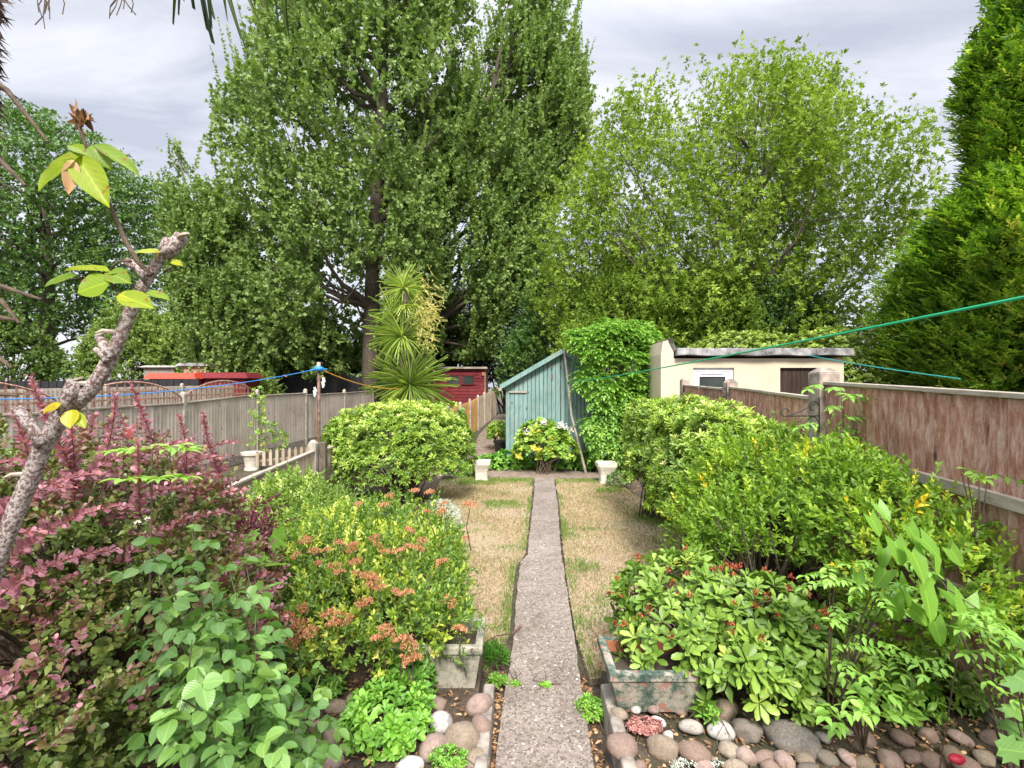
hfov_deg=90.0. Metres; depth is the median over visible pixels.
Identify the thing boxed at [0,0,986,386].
sky
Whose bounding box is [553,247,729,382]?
undergrowth shrub
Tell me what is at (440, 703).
cobble
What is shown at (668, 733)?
cobbles
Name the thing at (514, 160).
poplar tree
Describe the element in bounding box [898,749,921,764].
cobble
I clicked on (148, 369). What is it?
shed
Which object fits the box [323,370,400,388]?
orange line
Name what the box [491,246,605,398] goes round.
undergrowth shrub
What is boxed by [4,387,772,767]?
ground
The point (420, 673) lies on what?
leafy herb
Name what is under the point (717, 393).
hanging basket bracket
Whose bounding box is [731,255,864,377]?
undergrowth shrub
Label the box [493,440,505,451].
black plant pot
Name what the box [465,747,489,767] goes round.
cobble
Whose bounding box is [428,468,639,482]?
cross path
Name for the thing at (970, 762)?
cobble
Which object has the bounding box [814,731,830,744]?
cobble
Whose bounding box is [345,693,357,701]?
cobble
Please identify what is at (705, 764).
cobble
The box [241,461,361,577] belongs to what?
golden privet
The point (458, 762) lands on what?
herb
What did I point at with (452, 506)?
artemisia
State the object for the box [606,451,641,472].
ground plant
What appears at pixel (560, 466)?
ground plant
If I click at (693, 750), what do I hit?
cobble
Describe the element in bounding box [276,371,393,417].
black board fence
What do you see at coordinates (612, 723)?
concrete kerb
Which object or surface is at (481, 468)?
square urn
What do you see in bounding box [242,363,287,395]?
hedgerow shrub
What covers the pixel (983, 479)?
wisteria shoots
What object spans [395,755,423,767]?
rock
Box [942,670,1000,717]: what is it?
shade plant
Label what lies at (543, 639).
garden path
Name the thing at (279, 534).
sycamore seedling
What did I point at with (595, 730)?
leaf litter
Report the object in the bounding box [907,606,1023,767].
wisteria shoots
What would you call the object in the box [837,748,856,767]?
cobble
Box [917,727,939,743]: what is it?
cobble
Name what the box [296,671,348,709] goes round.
bed weed
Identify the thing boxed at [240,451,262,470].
garden pot
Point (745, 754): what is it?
cobble
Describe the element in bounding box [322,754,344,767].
cobble
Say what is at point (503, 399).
dark evergreen
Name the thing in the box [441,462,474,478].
ground plant
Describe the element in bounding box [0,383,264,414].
board fence
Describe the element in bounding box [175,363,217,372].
brown hut
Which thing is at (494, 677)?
edge weed
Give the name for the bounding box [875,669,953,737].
shade plant
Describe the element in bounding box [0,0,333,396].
fan palm
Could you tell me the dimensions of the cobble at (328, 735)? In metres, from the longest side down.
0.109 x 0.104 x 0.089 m
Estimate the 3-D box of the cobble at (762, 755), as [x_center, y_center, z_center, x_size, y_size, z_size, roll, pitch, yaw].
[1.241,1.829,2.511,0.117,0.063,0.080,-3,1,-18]
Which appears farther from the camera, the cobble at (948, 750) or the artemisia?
the artemisia
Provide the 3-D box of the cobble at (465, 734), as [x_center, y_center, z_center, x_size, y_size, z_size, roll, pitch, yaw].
[-0.251,1.825,2.621,0.170,0.156,0.178,22,-5,-38]
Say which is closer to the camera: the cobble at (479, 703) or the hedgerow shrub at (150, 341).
the cobble at (479, 703)
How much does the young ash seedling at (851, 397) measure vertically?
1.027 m
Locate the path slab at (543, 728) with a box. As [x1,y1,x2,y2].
[495,685,593,767]
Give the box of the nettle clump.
[813,677,916,754]
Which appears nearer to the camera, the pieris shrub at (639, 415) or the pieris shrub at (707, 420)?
the pieris shrub at (707, 420)
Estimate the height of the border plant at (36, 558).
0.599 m
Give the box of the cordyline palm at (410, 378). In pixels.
[358,263,459,432]
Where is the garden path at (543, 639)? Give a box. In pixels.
[507,478,580,684]
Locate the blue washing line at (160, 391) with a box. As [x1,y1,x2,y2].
[0,369,314,399]
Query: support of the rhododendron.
on the raised soil bed at (964, 722)
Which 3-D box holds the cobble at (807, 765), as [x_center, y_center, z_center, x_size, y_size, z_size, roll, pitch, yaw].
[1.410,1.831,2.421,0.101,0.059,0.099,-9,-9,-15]
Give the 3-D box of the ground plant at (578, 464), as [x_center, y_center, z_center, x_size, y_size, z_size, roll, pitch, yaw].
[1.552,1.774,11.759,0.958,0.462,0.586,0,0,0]
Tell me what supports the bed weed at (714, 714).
on the raised soil bed at (964, 722)
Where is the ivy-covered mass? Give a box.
[559,316,664,471]
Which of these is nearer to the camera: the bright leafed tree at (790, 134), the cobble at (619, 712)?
the cobble at (619, 712)
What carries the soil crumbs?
on the ground at (242, 473)
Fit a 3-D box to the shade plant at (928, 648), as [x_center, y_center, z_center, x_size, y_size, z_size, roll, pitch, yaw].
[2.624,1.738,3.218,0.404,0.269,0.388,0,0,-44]
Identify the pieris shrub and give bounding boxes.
[321,398,477,502]
[618,391,711,519]
[640,396,804,563]
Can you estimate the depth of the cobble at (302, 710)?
2.85 m
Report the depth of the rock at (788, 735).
2.58 m
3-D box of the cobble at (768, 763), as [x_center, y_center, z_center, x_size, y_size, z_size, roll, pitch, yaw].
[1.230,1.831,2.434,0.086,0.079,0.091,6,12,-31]
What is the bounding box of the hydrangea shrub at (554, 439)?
[511,417,579,474]
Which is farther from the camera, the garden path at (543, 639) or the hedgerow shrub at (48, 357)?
the hedgerow shrub at (48, 357)
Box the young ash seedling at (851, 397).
[792,384,876,511]
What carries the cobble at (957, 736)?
on the raised soil bed at (964, 722)
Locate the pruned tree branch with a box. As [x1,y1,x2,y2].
[0,99,189,582]
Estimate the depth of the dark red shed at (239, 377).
20.80 m
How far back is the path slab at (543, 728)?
2.86 m
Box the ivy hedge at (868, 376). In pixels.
[688,323,1018,392]
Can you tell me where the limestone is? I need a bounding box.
[429,710,452,733]
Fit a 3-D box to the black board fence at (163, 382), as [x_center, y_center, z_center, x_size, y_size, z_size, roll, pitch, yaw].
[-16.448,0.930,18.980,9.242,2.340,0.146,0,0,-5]
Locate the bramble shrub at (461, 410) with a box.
[416,400,467,438]
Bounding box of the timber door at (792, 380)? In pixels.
[780,368,815,394]
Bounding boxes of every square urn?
[473,459,490,479]
[595,461,616,483]
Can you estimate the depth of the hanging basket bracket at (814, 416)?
4.49 m
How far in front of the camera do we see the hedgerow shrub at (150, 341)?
24.69 m
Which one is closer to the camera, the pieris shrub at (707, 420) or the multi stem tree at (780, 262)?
the pieris shrub at (707, 420)
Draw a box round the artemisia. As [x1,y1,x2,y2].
[426,498,462,525]
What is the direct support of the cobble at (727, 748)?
on the raised soil bed at (964, 722)
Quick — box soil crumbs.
[81,646,1001,767]
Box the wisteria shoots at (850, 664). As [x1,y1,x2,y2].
[795,560,957,724]
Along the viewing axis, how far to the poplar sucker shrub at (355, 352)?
26.37 m
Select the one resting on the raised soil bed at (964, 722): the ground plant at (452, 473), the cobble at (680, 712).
the cobble at (680, 712)
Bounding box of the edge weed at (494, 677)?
[482,671,509,689]
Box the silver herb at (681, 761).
[669,756,723,767]
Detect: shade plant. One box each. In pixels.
[845,663,923,722]
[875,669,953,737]
[893,634,953,694]
[912,662,990,720]
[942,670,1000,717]
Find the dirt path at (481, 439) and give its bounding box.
[468,414,505,468]
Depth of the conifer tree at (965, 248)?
9.09 m
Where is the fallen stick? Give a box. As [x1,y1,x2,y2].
[470,625,521,649]
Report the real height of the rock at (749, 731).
0.118 m
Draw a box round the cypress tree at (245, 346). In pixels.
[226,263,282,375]
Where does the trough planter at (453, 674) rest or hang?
on the raised soil bed at (356, 761)
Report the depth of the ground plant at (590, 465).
11.51 m
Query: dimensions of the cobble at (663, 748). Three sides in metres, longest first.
0.164 x 0.127 x 0.118 m
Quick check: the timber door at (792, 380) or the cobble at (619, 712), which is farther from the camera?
the timber door at (792, 380)
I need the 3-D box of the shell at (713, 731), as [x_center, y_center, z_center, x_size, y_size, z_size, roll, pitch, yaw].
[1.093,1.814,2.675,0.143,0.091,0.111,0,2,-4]
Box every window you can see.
[447,375,459,384]
[461,375,473,384]
[693,368,732,389]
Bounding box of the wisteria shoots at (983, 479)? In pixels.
[956,466,1023,575]
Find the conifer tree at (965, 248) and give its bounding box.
[858,0,1023,399]
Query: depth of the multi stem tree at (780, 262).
16.33 m
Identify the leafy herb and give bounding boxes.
[336,672,436,766]
[383,653,438,706]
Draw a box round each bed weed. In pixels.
[287,730,317,767]
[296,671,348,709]
[605,470,633,488]
[689,699,734,761]
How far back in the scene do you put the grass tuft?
3.57 m
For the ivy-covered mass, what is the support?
on the ground at (242, 473)
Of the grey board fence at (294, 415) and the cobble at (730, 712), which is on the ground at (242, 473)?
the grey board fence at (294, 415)
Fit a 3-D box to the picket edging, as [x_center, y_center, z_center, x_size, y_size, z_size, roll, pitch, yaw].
[-5.231,1.710,12.440,0.092,0.380,1.900,0,0,43]
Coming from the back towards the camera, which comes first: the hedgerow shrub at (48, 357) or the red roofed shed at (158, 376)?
the hedgerow shrub at (48, 357)
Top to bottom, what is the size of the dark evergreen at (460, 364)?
8.268 m
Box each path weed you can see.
[503,667,523,690]
[532,671,561,693]
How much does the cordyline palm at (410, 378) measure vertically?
5.118 m
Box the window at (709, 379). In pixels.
[693,368,732,389]
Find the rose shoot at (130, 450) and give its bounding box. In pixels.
[93,442,207,639]
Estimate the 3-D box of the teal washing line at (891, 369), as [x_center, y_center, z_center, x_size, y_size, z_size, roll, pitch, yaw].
[5.571,-0.317,8.100,0.015,0.529,4.250,0,0,9]
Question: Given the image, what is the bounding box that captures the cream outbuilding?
[628,338,854,440]
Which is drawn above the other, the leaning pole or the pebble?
the leaning pole
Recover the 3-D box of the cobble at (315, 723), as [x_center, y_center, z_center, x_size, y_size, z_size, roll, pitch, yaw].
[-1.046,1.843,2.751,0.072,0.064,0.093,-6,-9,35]
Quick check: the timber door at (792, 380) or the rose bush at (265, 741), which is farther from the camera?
the timber door at (792, 380)
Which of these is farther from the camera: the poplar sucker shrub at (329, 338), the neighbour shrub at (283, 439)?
the poplar sucker shrub at (329, 338)
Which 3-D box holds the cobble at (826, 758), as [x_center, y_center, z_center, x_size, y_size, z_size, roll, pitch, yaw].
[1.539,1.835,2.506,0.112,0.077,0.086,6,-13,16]
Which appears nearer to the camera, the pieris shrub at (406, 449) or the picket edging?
the pieris shrub at (406, 449)
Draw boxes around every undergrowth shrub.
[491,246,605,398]
[547,227,701,427]
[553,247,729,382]
[655,239,773,347]
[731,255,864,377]
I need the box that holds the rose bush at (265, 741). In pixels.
[99,524,351,767]
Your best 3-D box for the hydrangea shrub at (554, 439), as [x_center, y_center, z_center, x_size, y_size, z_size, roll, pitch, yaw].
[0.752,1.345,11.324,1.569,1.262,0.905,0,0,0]
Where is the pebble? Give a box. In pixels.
[630,706,640,713]
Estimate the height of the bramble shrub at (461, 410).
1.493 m
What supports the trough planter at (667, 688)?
on the raised soil bed at (964, 722)
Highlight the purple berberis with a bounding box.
[129,479,309,649]
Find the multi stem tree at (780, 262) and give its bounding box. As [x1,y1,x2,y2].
[595,91,940,329]
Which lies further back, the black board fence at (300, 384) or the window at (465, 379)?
the window at (465, 379)
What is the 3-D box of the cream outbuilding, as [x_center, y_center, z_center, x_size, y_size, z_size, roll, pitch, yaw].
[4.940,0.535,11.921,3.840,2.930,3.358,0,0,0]
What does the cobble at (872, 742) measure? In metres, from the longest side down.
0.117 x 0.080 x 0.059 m
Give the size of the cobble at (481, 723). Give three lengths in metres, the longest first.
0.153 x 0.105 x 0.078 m
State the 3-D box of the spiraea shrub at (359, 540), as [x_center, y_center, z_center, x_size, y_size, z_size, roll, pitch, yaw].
[-1.133,1.275,3.902,1.858,1.261,2.578,0,0,-15]
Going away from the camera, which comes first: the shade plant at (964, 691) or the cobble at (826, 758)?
the cobble at (826, 758)
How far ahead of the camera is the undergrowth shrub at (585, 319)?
14.88 m
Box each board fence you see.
[0,378,199,388]
[0,380,373,512]
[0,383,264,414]
[0,433,379,698]
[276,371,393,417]
[680,367,1023,735]
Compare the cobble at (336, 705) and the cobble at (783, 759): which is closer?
the cobble at (783, 759)
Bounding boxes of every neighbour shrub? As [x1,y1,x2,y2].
[246,385,269,457]
[260,420,289,456]
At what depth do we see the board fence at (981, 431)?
3.16 m
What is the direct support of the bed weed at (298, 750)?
on the raised soil bed at (356, 761)
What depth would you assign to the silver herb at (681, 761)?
2.46 m
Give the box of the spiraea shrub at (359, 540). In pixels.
[251,479,501,706]
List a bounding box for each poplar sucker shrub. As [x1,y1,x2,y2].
[279,308,361,377]
[330,339,404,374]
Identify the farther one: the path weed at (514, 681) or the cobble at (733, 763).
the path weed at (514, 681)
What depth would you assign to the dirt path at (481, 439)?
16.56 m
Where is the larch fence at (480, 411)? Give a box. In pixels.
[447,387,495,434]
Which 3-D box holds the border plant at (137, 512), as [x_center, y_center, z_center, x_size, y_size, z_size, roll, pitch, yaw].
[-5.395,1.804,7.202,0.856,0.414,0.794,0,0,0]
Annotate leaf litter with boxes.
[143,442,1006,767]
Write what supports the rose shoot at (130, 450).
attached to the barberry shrub at (91, 718)
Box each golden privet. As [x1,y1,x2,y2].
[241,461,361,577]
[656,410,1023,707]
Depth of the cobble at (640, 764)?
2.44 m
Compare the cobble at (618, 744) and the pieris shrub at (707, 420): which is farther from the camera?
the pieris shrub at (707, 420)
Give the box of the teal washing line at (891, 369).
[808,355,959,378]
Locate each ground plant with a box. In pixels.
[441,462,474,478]
[477,453,509,470]
[484,420,505,440]
[487,448,533,470]
[521,454,555,470]
[547,452,582,470]
[560,455,594,471]
[575,448,623,470]
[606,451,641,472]
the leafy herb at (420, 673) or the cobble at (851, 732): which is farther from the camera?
the leafy herb at (420, 673)
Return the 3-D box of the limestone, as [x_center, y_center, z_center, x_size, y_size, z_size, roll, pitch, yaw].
[-0.382,1.817,2.749,0.125,0.104,0.130,3,-17,7]
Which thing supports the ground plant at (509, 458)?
on the ground at (242, 473)
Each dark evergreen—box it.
[360,310,461,397]
[423,284,499,397]
[459,302,549,413]
[488,302,557,390]
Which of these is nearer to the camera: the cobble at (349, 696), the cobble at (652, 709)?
the cobble at (652, 709)
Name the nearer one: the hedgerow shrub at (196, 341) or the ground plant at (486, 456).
the ground plant at (486, 456)
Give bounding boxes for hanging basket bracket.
[704,386,726,404]
[781,398,819,433]
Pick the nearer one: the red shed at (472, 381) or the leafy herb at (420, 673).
the leafy herb at (420, 673)
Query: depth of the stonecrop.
2.68 m
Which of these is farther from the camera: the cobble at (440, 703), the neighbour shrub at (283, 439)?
the neighbour shrub at (283, 439)
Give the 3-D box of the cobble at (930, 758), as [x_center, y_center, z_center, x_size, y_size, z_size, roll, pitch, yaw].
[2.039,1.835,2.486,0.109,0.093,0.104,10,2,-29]
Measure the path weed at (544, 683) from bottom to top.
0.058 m
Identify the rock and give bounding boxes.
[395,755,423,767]
[731,718,763,743]
[761,718,821,759]
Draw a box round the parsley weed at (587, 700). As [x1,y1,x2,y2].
[574,692,606,737]
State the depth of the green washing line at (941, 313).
2.49 m
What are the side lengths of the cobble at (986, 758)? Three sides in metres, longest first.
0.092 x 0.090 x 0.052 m
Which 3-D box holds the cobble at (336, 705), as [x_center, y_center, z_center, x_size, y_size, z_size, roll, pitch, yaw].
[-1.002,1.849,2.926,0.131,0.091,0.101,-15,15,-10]
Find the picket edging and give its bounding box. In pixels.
[255,446,307,466]
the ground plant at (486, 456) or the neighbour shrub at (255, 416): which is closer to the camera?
the ground plant at (486, 456)
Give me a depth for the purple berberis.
3.81 m
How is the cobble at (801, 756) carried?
on the raised soil bed at (964, 722)
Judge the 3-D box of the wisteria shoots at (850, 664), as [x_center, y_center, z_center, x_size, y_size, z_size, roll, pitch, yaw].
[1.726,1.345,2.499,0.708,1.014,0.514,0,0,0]
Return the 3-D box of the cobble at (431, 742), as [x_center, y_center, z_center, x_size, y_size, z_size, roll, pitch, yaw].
[-0.392,1.827,2.575,0.141,0.110,0.182,-9,-6,13]
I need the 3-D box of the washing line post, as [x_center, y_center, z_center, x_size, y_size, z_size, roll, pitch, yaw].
[-3.000,0.830,7.951,0.227,2.341,0.165,0,0,34]
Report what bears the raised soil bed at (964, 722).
on the ground at (242, 473)
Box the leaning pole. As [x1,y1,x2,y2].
[563,349,586,472]
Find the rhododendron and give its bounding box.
[604,544,896,726]
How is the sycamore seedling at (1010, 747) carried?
on the raised soil bed at (964, 722)
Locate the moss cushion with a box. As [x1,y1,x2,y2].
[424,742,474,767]
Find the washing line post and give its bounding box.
[310,362,326,442]
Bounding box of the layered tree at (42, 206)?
[0,94,169,380]
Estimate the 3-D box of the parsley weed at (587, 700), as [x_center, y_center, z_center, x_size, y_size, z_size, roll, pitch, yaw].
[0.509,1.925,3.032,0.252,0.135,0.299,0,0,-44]
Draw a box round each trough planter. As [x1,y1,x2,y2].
[390,617,485,687]
[597,636,706,711]
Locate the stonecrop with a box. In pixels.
[622,712,671,740]
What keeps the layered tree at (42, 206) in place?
on the ground at (242, 473)
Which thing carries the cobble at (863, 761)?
on the raised soil bed at (964, 722)
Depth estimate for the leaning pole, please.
11.48 m
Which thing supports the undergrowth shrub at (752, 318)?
on the ground at (242, 473)
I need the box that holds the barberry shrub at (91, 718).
[0,373,296,767]
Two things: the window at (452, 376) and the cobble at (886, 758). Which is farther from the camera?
the window at (452, 376)
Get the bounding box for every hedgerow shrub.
[0,307,75,381]
[59,293,201,379]
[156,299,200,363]
[166,322,234,364]
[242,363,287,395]
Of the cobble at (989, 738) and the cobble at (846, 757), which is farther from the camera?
the cobble at (989, 738)
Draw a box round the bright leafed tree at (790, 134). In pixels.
[525,29,960,369]
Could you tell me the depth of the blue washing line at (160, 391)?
6.10 m
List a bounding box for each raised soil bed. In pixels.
[0,601,482,767]
[601,591,1005,767]
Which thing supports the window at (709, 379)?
in the cream outbuilding
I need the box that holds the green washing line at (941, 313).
[566,296,1023,382]
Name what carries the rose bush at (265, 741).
on the raised soil bed at (356, 761)
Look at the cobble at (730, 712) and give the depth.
2.81 m
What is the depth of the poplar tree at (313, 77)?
21.66 m
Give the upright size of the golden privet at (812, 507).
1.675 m
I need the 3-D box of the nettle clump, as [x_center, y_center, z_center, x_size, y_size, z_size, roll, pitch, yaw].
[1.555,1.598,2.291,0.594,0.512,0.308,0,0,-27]
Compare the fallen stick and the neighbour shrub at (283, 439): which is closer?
the fallen stick
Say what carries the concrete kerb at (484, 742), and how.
on the ground at (242, 473)
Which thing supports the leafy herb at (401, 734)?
on the raised soil bed at (356, 761)
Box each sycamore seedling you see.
[240,523,286,648]
[994,636,1023,767]
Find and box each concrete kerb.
[474,684,494,767]
[601,684,636,767]
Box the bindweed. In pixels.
[852,498,996,767]
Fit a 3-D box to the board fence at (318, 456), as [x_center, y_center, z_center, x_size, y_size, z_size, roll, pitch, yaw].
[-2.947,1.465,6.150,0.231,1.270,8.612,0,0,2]
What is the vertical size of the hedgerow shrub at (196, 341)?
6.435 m
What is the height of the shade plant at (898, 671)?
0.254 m
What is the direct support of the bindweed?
on the raised soil bed at (964, 722)
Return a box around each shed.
[140,365,178,379]
[143,373,204,384]
[197,372,263,395]
[434,367,489,407]
[498,349,614,468]
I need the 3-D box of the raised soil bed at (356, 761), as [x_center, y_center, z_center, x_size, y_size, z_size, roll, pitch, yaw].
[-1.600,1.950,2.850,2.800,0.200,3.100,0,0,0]
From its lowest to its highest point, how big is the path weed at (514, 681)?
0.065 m
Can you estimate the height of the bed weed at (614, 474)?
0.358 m
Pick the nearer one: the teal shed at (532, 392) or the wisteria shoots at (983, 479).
the wisteria shoots at (983, 479)
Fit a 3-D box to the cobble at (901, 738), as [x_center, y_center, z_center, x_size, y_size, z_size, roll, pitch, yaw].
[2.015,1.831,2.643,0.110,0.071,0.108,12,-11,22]
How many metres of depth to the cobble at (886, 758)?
2.47 m
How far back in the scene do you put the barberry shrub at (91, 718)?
2.32 m
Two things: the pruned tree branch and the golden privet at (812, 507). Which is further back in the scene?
the golden privet at (812, 507)
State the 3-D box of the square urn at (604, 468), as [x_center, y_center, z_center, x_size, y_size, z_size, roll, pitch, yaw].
[1.870,1.760,10.150,0.380,0.420,0.380,0,0,0]
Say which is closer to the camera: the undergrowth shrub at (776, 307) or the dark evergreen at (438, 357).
the undergrowth shrub at (776, 307)
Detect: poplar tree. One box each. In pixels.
[150,133,283,380]
[199,0,485,423]
[384,0,599,364]
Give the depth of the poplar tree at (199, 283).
21.93 m
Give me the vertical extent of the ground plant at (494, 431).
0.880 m
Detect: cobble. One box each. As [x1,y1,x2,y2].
[296,703,309,718]
[309,719,320,732]
[322,729,343,744]
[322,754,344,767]
[324,699,346,712]
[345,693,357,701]
[418,732,447,762]
[428,696,446,711]
[444,720,479,754]
[465,693,492,717]
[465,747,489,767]
[471,714,491,732]
[606,732,637,760]
[611,707,627,719]
[635,760,647,767]
[646,734,678,762]
[647,705,659,713]
[674,709,687,716]
[678,740,711,764]
[693,760,713,767]
[711,698,738,721]
[719,740,738,758]
[723,758,747,767]
[735,745,756,765]
[755,749,773,764]
[760,758,779,767]
[773,750,795,767]
[794,751,814,763]
[797,762,818,767]
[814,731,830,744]
[816,749,839,767]
[837,727,853,736]
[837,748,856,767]
[855,755,875,767]
[858,728,876,748]
[876,748,904,767]
[889,728,915,747]
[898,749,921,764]
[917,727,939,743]
[920,749,946,767]
[939,745,962,766]
[946,729,974,747]
[950,754,981,767]
[972,749,995,767]
[977,729,1000,747]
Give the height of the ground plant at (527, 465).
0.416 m

